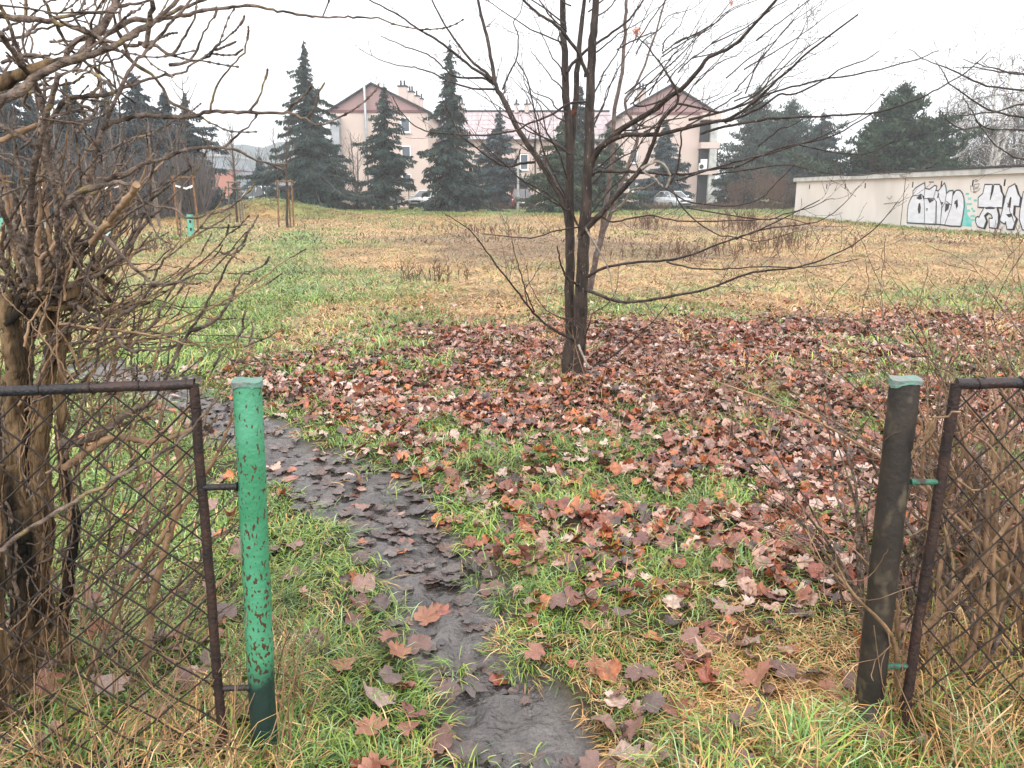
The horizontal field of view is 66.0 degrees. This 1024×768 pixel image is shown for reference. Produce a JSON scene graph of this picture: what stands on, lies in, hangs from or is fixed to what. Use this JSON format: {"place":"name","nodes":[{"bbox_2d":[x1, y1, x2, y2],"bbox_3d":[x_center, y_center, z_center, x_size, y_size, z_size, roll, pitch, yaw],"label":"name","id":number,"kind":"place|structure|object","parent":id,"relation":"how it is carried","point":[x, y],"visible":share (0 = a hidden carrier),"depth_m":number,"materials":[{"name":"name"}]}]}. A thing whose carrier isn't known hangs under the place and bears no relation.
{"place":"outdoors","nodes":[
{"label":"outdoors","id":0,"kind":"place"},
{"bbox_2d":[195,141,746,197],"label":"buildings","id":1,"kind":"structure","parent":0,"point":[249,149],"depth_m":285.05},
{"bbox_2d":[0,197,1023,767],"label":"grass","id":2,"kind":"structure","parent":0,"point":[724,661],"depth_m":5.04,"materials":[{"name":"plant"}]},
{"bbox_2d":[90,673,129,695],"bbox_3d":[-1.224,0.901,2.395,0.114,0.056,0.105,-1,22,-3],"label":"fallen leaf","id":3,"kind":"object","parent":2,"relation":"on","point":[106,680],"visible":0.54,"depth_m":2.41,"materials":[{"name":"brown plant"}]},
{"bbox_2d":[353,712,388,734],"bbox_3d":[-0.392,0.946,2.198,0.103,0.029,0.110,-4,14,-17],"label":"fallen leaf","id":4,"kind":"object","parent":2,"relation":"on","point":[364,728],"visible":0.98,"depth_m":2.20,"materials":[{"name":"orange plant"}]},
{"bbox_2d":[361,681,398,707],"bbox_3d":[-0.392,0.907,2.328,0.118,0.058,0.108,9,5,0],"label":"fallen leaf","id":5,"kind":"object","parent":2,"relation":"on","point":[378,701],"visible":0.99,"depth_m":2.34,"materials":[{"name":"beige plant"}]},
{"bbox_2d":[378,665,401,682],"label":"fallen leaf","id":6,"kind":"object","parent":2,"relation":"on","point":[390,677],"visible":0.98,"depth_m":2.42,"materials":[{"name":"brown plant"}]},
{"bbox_2d":[427,724,455,753],"bbox_3d":[-0.195,0.982,2.191,0.097,0.028,0.102,-13,14,29],"label":"fallen leaf","id":7,"kind":"object","parent":2,"relation":"on","point":[444,738],"visible":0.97,"depth_m":2.19,"materials":[{"name":"brown plant"}]},
{"bbox_2d":[524,642,545,659],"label":"fallen leaf","id":8,"kind":"object","parent":2,"relation":"on","point":[536,651],"visible":1,"depth_m":2.55,"materials":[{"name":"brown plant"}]},
{"bbox_2d":[583,651,610,673],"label":"fallen leaf","id":9,"kind":"object","parent":2,"relation":"on","point":[591,665],"visible":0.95,"depth_m":2.53,"materials":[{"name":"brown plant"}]},
{"bbox_2d":[589,713,616,735],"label":"fallen leaf","id":10,"kind":"object","parent":2,"relation":"on","point":[606,719],"visible":1,"depth_m":2.24,"materials":[{"name":"brown plant"}]},
{"bbox_2d":[625,663,656,680],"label":"fallen leaf","id":11,"kind":"object","parent":2,"relation":"on","point":[634,672],"visible":1,"depth_m":2.49,"materials":[{"name":"brown plant"}]},
{"bbox_2d":[766,659,797,677],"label":"fallen leaf","id":12,"kind":"object","parent":2,"relation":"on","point":[788,672],"visible":0.9,"depth_m":2.51,"materials":[{"name":"brown plant"}]},
{"bbox_2d":[0,198,1023,767],"bbox_3d":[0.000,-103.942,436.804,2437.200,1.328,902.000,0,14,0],"label":"ground","id":13,"kind":"structure","parent":0,"point":[510,726],"depth_m":3.40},
{"bbox_2d":[0,90,22,234],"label":"young tree","id":14,"kind":"object","parent":13,"relation":"on","point":[4,173],"visible":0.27,"depth_m":26.04,"materials":[{"name":"plant"}]},
{"bbox_2d":[0,67,74,216],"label":"spruce","id":15,"kind":"object","parent":13,"relation":"on","point":[28,149],"visible":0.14,"depth_m":43.74,"materials":[{"name":"green plant"}]},
{"bbox_2d":[35,668,64,700],"bbox_3d":[-1.426,0.921,2.424,0.089,0.037,0.107,2,29,-14],"label":"fallen leaf","id":16,"kind":"object","parent":13,"relation":"on","point":[60,675],"visible":0.62,"depth_m":2.43,"materials":[{"name":"brown plant"}]},
{"bbox_2d":[10,100,100,211],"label":"bare tree","id":17,"kind":"object","parent":13,"relation":"on","point":[54,139],"visible":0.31,"depth_m":43.22,"materials":[{"name":"brown plant"}]},
{"bbox_2d":[22,94,90,198],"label":"spruce","id":18,"kind":"object","parent":13,"relation":"on","point":[33,111],"visible":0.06,"depth_m":47.29,"materials":[{"name":"green plant"}]},
{"bbox_2d":[54,85,98,162],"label":"spruce","id":19,"kind":"object","parent":13,"relation":"on","point":[75,115],"visible":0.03,"depth_m":49.03,"materials":[{"name":"green plant"}]},
{"bbox_2d":[52,111,111,217],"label":"bare tree","id":20,"kind":"object","parent":13,"relation":"on","point":[86,167],"visible":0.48,"depth_m":42.23,"materials":[{"name":"brown plant"}]},
{"bbox_2d":[64,82,124,168],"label":"spruce","id":21,"kind":"object","parent":13,"relation":"on","point":[102,121],"visible":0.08,"depth_m":48.99,"materials":[{"name":"green plant"}]},
{"bbox_2d":[84,69,117,235],"bbox_3d":[-14.662,-8.195,28.178,1.440,5.914,1.149,-11,17,-38],"label":"young tree","id":22,"kind":"object","parent":13,"relation":"on","point":[106,167],"visible":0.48,"depth_m":27.95,"materials":[{"name":"plant"}]},
{"bbox_2d":[83,98,141,217],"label":"bare tree","id":23,"kind":"object","parent":13,"relation":"on","point":[113,154],"visible":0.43,"depth_m":44.04,"materials":[{"name":"brown plant"}]},
{"bbox_2d":[23,150,225,217],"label":"undergrowth","id":24,"kind":"object","parent":13,"relation":"on","point":[203,191],"visible":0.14,"depth_m":46.04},
{"bbox_2d":[131,102,155,226],"bbox_3d":[-17.131,-10.253,37.043,1.212,5.742,1.317,0,14,0],"label":"young tree","id":25,"kind":"object","parent":13,"relation":"on","point":[146,155],"visible":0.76,"depth_m":36.90,"materials":[{"name":"brown wood"}]},
{"bbox_2d":[123,98,172,217],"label":"bare tree","id":26,"kind":"object","parent":13,"relation":"on","point":[150,166],"visible":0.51,"depth_m":43.11,"materials":[{"name":"brown plant"}]},
{"bbox_2d":[77,71,222,218],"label":"spruce","id":27,"kind":"object","parent":13,"relation":"on","point":[139,98],"visible":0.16,"depth_m":47.17,"materials":[{"name":"green plant"}]},
{"bbox_2d":[154,123,198,216],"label":"bare tree","id":28,"kind":"object","parent":13,"relation":"on","point":[178,198],"visible":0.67,"depth_m":44.25,"materials":[{"name":"brown plant"}]},
{"bbox_2d":[165,67,198,235],"bbox_3d":[-11.834,-8.265,28.264,1.385,5.986,1.142,6,15,25],"label":"young tree","id":29,"kind":"object","parent":13,"relation":"on","point":[190,224],"visible":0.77,"depth_m":28.28,"materials":[{"name":"brown wood"}]},
{"bbox_2d":[171,176,199,236],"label":"tree stakes","id":30,"kind":"object","parent":13,"relation":"on","point":[190,187],"visible":0.71,"depth_m":28.57,"materials":[{"name":"brown wood"}]},
{"bbox_2d":[150,90,227,203],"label":"spruce","id":31,"kind":"object","parent":13,"relation":"on","point":[165,105],"visible":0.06,"depth_m":51.08,"materials":[{"name":"green plant"}]},
{"bbox_2d":[172,666,211,690],"bbox_3d":[-0.984,0.904,2.433,0.115,0.032,0.110,28,19,30],"label":"fallen leaf","id":32,"kind":"object","parent":13,"relation":"on","point":[187,675],"visible":0.29,"depth_m":2.44,"materials":[{"name":"brown plant"}]},
{"bbox_2d":[162,91,229,211],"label":"spruce","id":33,"kind":"object","parent":13,"relation":"on","point":[195,140],"visible":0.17,"depth_m":50.42,"materials":[{"name":"green plant"}]},
{"bbox_2d":[204,154,248,168],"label":"pale building","id":34,"kind":"structure","parent":13,"relation":"on","point":[242,160],"depth_m":165.68,"materials":[{"name":"paint"}]},
{"bbox_2d":[217,603,236,621],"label":"fallen leaf","id":35,"kind":"object","parent":13,"relation":"on","point":[232,611],"visible":0.76,"depth_m":2.81,"materials":[{"name":"brown plant"}]},
{"bbox_2d":[215,116,240,222],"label":"young tree","id":36,"kind":"object","parent":13,"relation":"on","point":[236,210],"visible":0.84,"depth_m":40.74,"materials":[{"name":"brown wood"}]},
{"bbox_2d":[0,0,463,722],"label":"old shrub","id":37,"kind":"object","parent":13,"relation":"on","point":[40,292],"visible":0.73,"depth_m":2.17,"materials":[{"name":"brown plant"}]},
{"bbox_2d":[212,168,278,198],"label":"orange building","id":38,"kind":"structure","parent":13,"relation":"on","point":[223,180],"depth_m":108.68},
{"bbox_2d":[231,377,277,759],"bbox_3d":[-0.663,0.555,2.056,0.110,1.165,0.076,-11,17,-38],"label":"gate post","id":39,"kind":"object","parent":13,"relation":"on","point":[251,461],"visible":0.93,"depth_m":2.00,"materials":[{"name":"green paint"}]},
{"bbox_2d":[0,377,248,767],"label":"chain link fence","id":40,"kind":"object","parent":39,"relation":"attached to","point":[202,486],"visible":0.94,"depth_m":1.97,"materials":[{"name":"metal"}]},
{"bbox_2d":[0,398,217,552],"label":"loose cane","id":41,"kind":"object","parent":40,"relation":"attached to","point":[9,543],"visible":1,"depth_m":1.82,"materials":[{"name":"brown plant"}]},
{"bbox_2d":[241,153,289,193],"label":"spruce","id":42,"kind":"object","parent":13,"relation":"on","point":[259,169],"visible":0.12,"depth_m":71.09,"materials":[{"name":"green plant"}]},
{"bbox_2d":[270,114,297,227],"bbox_3d":[-10.455,-9.815,36.116,1.189,5.280,1.304,4,14,15],"label":"young tree","id":43,"kind":"object","parent":13,"relation":"on","point":[286,179],"visible":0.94,"depth_m":36.16,"materials":[{"name":"brown wood"}]},
{"bbox_2d":[275,180,294,226],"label":"tree stakes","id":44,"kind":"object","parent":13,"relation":"on","point":[288,188],"visible":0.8,"depth_m":36.41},
{"bbox_2d":[296,627,325,652],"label":"fallen leaf","id":45,"kind":"object","parent":13,"relation":"on","point":[319,637],"visible":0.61,"depth_m":2.64,"materials":[{"name":"brown plant"}]},
{"bbox_2d":[227,39,408,209],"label":"spruce","id":46,"kind":"object","parent":13,"relation":"on","point":[312,170],"visible":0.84,"depth_m":58.51,"materials":[{"name":"green plant"}]},
{"bbox_2d":[341,131,368,204],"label":"bare shrub","id":47,"kind":"object","parent":13,"relation":"on","point":[357,166],"visible":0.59,"depth_m":63.43,"materials":[{"name":"brown plant"}]},
{"bbox_2d":[350,573,375,592],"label":"fallen leaf","id":48,"kind":"object","parent":13,"relation":"on","point":[359,581],"visible":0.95,"depth_m":3.05,"materials":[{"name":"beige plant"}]},
{"bbox_2d":[361,750,395,767],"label":"fallen leaf","id":49,"kind":"object","parent":13,"relation":"on","point":[367,762],"visible":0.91,"depth_m":2.07,"materials":[{"name":"orange plant"}]},
{"bbox_2d":[352,81,417,208],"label":"spruce","id":50,"kind":"object","parent":13,"relation":"on","point":[386,172],"visible":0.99,"depth_m":58.05,"materials":[{"name":"green plant"}]},
{"bbox_2d":[385,639,411,658],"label":"fallen leaf","id":51,"kind":"object","parent":13,"relation":"on","point":[399,650],"visible":0.99,"depth_m":2.57,"materials":[{"name":"orange plant"}]},
{"bbox_2d":[395,721,420,735],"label":"fallen leaf","id":52,"kind":"object","parent":13,"relation":"on","point":[407,728],"visible":0.99,"depth_m":2.20,"materials":[{"name":"orange plant"}]},
{"bbox_2d":[404,633,431,654],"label":"fallen leaf","id":53,"kind":"object","parent":13,"relation":"on","point":[417,640],"visible":0.82,"depth_m":2.66,"materials":[{"name":"brown plant"}]},
{"bbox_2d":[408,190,436,208],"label":"parked car","id":54,"kind":"object","parent":13,"relation":"on","point":[416,198],"visible":0.29,"depth_m":61.73,"materials":[{"name":"white paint"}]},
{"bbox_2d":[413,602,440,625],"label":"fallen leaf","id":55,"kind":"object","parent":13,"relation":"on","point":[424,615],"visible":1,"depth_m":2.88,"materials":[{"name":"orange plant"}]},
{"bbox_2d":[437,681,461,705],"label":"fallen leaf","id":56,"kind":"object","parent":13,"relation":"on","point":[456,690],"visible":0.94,"depth_m":2.40,"materials":[{"name":"brown plant"}]},
{"bbox_2d":[415,43,509,211],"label":"spruce","id":57,"kind":"object","parent":13,"relation":"on","point":[453,187],"visible":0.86,"depth_m":54.97,"materials":[{"name":"green plant"}]},
{"bbox_2d":[479,579,505,598],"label":"fallen leaf","id":58,"kind":"object","parent":13,"relation":"on","point":[485,591],"visible":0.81,"depth_m":3.07,"materials":[{"name":"brown plant"}]},
{"bbox_2d":[467,108,531,208],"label":"blue spruce","id":59,"kind":"object","parent":13,"relation":"on","point":[492,170],"visible":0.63,"depth_m":67.62,"materials":[{"name":"green plant"}]},
{"bbox_2d":[0,306,1023,767],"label":"dead stems","id":60,"kind":"object","parent":13,"relation":"on","point":[234,700],"visible":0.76,"depth_m":2.19,"materials":[{"name":"beige plant"}]},
{"bbox_2d":[5,293,1023,767],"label":"leaf litter","id":61,"kind":"object","parent":13,"relation":"on","point":[667,471],"visible":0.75,"depth_m":4.89,"materials":[{"name":"brown plant"}]},
{"bbox_2d":[509,189,534,208],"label":"parked car","id":62,"kind":"object","parent":13,"relation":"on","point":[513,195],"visible":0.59,"depth_m":62.94,"materials":[{"name":"grey paint"}]},
{"bbox_2d":[327,78,721,206],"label":"apartment building","id":63,"kind":"structure","parent":13,"relation":"on","point":[698,151],"depth_m":74.81,"materials":[{"name":"paint"}]},
{"bbox_2d":[324,189,791,209],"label":"wire fence","id":64,"kind":"object","parent":13,"relation":"on","point":[639,203],"visible":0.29,"depth_m":60.46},
{"bbox_2d":[548,592,574,608],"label":"fallen leaf","id":65,"kind":"object","parent":13,"relation":"on","point":[559,598],"visible":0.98,"depth_m":2.88,"materials":[{"name":"brown plant"}]},
{"bbox_2d":[332,202,794,209],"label":"hedge","id":66,"kind":"object","parent":13,"relation":"on","point":[709,207],"visible":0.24,"depth_m":61.03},
{"bbox_2d":[513,112,622,212],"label":"spruce","id":67,"kind":"object","parent":13,"relation":"on","point":[539,181],"visible":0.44,"depth_m":53.45,"materials":[{"name":"green plant"}]},
{"bbox_2d":[139,206,1021,281],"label":"dead weeds","id":68,"kind":"object","parent":13,"relation":"on","point":[648,221],"visible":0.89,"depth_m":21.57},
{"bbox_2d":[564,81,599,191],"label":"spruce","id":69,"kind":"object","parent":13,"relation":"on","point":[580,135],"visible":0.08,"depth_m":59.79,"materials":[{"name":"green plant"}]},
{"bbox_2d":[578,750,614,767],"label":"fallen leaf","id":70,"kind":"object","parent":13,"relation":"on","point":[590,759],"visible":0.98,"depth_m":2.13,"materials":[{"name":"brown plant"}]},
{"bbox_2d":[579,125,651,210],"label":"spruce","id":71,"kind":"object","parent":13,"relation":"on","point":[601,181],"visible":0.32,"depth_m":56.39,"materials":[{"name":"green plant"}]},
{"bbox_2d":[607,739,640,759],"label":"fallen leaf","id":72,"kind":"object","parent":13,"relation":"on","point":[623,744],"visible":0.82,"depth_m":2.15,"materials":[{"name":"beige plant"}]},
{"bbox_2d":[618,716,642,740],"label":"fallen leaf","id":73,"kind":"object","parent":13,"relation":"on","point":[632,725],"visible":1,"depth_m":2.19,"materials":[{"name":"brown plant"}]},
{"bbox_2d":[637,691,665,712],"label":"fallen leaf","id":74,"kind":"object","parent":13,"relation":"on","point":[656,699],"visible":0.96,"depth_m":2.33,"materials":[{"name":"brown plant"}]},
{"bbox_2d":[630,117,695,207],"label":"blue spruce","id":75,"kind":"object","parent":13,"relation":"on","point":[665,148],"visible":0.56,"depth_m":68.84,"materials":[{"name":"green plant"}]},
{"bbox_2d":[653,191,692,208],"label":"parked car","id":76,"kind":"object","parent":13,"relation":"on","point":[666,196],"visible":0.59,"depth_m":65.41,"materials":[{"name":"silver metal"}]},
{"bbox_2d":[341,0,1023,375],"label":"bare tree","id":77,"kind":"object","parent":13,"relation":"on","point":[577,300],"visible":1,"depth_m":6.11,"materials":[{"name":"brown plant"}]},
{"bbox_2d":[679,626,700,645],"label":"fallen leaf","id":78,"kind":"object","parent":13,"relation":"on","point":[690,632],"visible":1,"depth_m":2.69,"materials":[{"name":"pink plant"}]},
{"bbox_2d":[712,596,743,614],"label":"fallen leaf","id":79,"kind":"object","parent":13,"relation":"on","point":[731,610],"visible":1,"depth_m":2.85,"materials":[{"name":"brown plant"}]},
{"bbox_2d":[693,155,772,207],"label":"spruce","id":80,"kind":"object","parent":13,"relation":"on","point":[719,182],"visible":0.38,"depth_m":67.23,"materials":[{"name":"green plant"}]},
{"bbox_2d":[722,180,752,204],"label":"bare shrub","id":81,"kind":"object","parent":13,"relation":"on","point":[735,194],"visible":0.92,"depth_m":64.06,"materials":[{"name":"brown plant"}]},
{"bbox_2d":[723,748,754,767],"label":"fallen leaf","id":82,"kind":"object","parent":13,"relation":"on","point":[745,753],"visible":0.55,"depth_m":2.13,"materials":[{"name":"brown plant"}]},
{"bbox_2d":[728,706,761,728],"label":"fallen leaf","id":83,"kind":"object","parent":13,"relation":"on","point":[735,716],"visible":0.66,"depth_m":2.30,"materials":[{"name":"brown plant"}]},
{"bbox_2d":[737,659,775,688],"bbox_3d":[0.760,0.911,2.472,0.126,0.046,0.125,-9,19,43],"label":"fallen leaf","id":84,"kind":"object","parent":13,"relation":"on","point":[753,677],"visible":0.97,"depth_m":2.48,"materials":[{"name":"orange plant"}]},
{"bbox_2d":[736,158,781,206],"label":"bare shrub","id":85,"kind":"object","parent":13,"relation":"on","point":[757,183],"visible":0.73,"depth_m":64.01,"materials":[{"name":"brown plant"}]},
{"bbox_2d":[715,84,810,185],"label":"pine","id":86,"kind":"object","parent":13,"relation":"on","point":[745,131],"visible":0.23,"depth_m":79.69,"materials":[{"name":"green plant"}]},
{"bbox_2d":[758,179,795,209],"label":"bare shrub","id":87,"kind":"object","parent":13,"relation":"on","point":[774,190],"visible":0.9,"depth_m":58.30,"materials":[{"name":"brown plant"}]},
{"bbox_2d":[763,170,800,209],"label":"bare shrub","id":88,"kind":"object","parent":13,"relation":"on","point":[782,191],"visible":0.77,"depth_m":60.20,"materials":[{"name":"brown plant"}]},
{"bbox_2d":[717,97,849,201],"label":"pine","id":89,"kind":"object","parent":13,"relation":"on","point":[781,136],"visible":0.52,"depth_m":75.53,"materials":[{"name":"green plant"}]},
{"bbox_2d":[773,110,843,206],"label":"spruce","id":90,"kind":"object","parent":13,"relation":"on","point":[828,143],"visible":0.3,"depth_m":70.35,"materials":[{"name":"green plant"}]},
{"bbox_2d":[638,203,1023,697],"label":"thin caned shrub","id":91,"kind":"object","parent":13,"relation":"on","point":[1001,554],"visible":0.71,"depth_m":2.49,"materials":[{"name":"brown plant"}]},
{"bbox_2d":[819,678,849,703],"bbox_3d":[0.978,0.937,2.399,0.091,0.034,0.092,17,19,30],"label":"fallen leaf","id":92,"kind":"object","parent":13,"relation":"on","point":[829,683],"visible":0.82,"depth_m":2.41,"materials":[{"name":"orange plant"}]},
{"bbox_2d":[841,671,856,692],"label":"fallen leaf","id":93,"kind":"object","parent":13,"relation":"on","point":[849,682],"visible":0.38,"depth_m":2.43,"materials":[{"name":"brown plant"}]},
{"bbox_2d":[854,375,922,724],"bbox_3d":[1.020,0.539,2.171,0.081,1.141,0.113,5,14,20],"label":"gate post","id":94,"kind":"object","parent":13,"relation":"on","point":[903,397],"visible":0.81,"depth_m":2.11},
{"bbox_2d":[888,376,1023,732],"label":"chain link fence","id":95,"kind":"object","parent":94,"relation":"attached to","point":[939,481],"visible":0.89,"depth_m":2.12,"materials":[{"name":"metal"}]},
{"bbox_2d":[782,80,999,175],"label":"pine","id":96,"kind":"object","parent":13,"relation":"on","point":[894,130],"visible":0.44,"depth_m":53.81,"materials":[{"name":"green plant"}]},
{"bbox_2d":[793,164,1023,234],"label":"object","id":97,"kind":"object","parent":13,"relation":"on","point":[963,198],"visible":0.97,"depth_m":35.93,"materials":[{"name":"concrete"}]},
{"bbox_2d":[899,137,978,169],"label":"pine","id":98,"kind":"object","parent":13,"relation":"on","point":[927,150],"visible":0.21,"depth_m":51.44,"materials":[{"name":"green plant"}]},
{"bbox_2d":[869,26,1023,180],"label":"bare tree","id":99,"kind":"object","parent":13,"relation":"on","point":[989,109],"visible":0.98,"depth_m":6.45,"materials":[{"name":"brown wood"}]},
{"bbox_2d":[934,60,1004,167],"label":"birch","id":100,"kind":"object","parent":13,"relation":"on","point":[963,109],"visible":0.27,"depth_m":58.71,"materials":[{"name":"grey plant"}]},
{"bbox_2d":[949,111,1023,166],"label":"bare tree","id":101,"kind":"object","parent":13,"relation":"on","point":[984,117],"visible":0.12,"depth_m":62.95,"materials":[{"name":"grey plant"}]},
{"bbox_2d":[954,41,1023,167],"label":"birch","id":102,"kind":"object","parent":13,"relation":"on","point":[993,157],"visible":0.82,"depth_m":53.20,"materials":[{"name":"grey plant"}]},
{"bbox_2d":[977,90,1023,165],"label":"bare tree","id":103,"kind":"object","parent":13,"relation":"on","point":[1015,136],"visible":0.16,"depth_m":66.66,"materials":[{"name":"grey plant"}]},
{"bbox_2d":[0,576,1023,767],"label":"tall grass","id":104,"kind":"structure","parent":0,"point":[788,731],"depth_m":2.17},
{"bbox_2d":[641,741,674,762],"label":"fallen leaf","id":105,"kind":"object","parent":104,"relation":"on","point":[648,745],"visible":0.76,"depth_m":2.13,"materials":[{"name":"beige plant"}]},
{"bbox_2d":[0,0,1023,178],"label":"sky","id":106,"kind":"structure","parent":0,"point":[275,41],"materials":[{"name":"white"}]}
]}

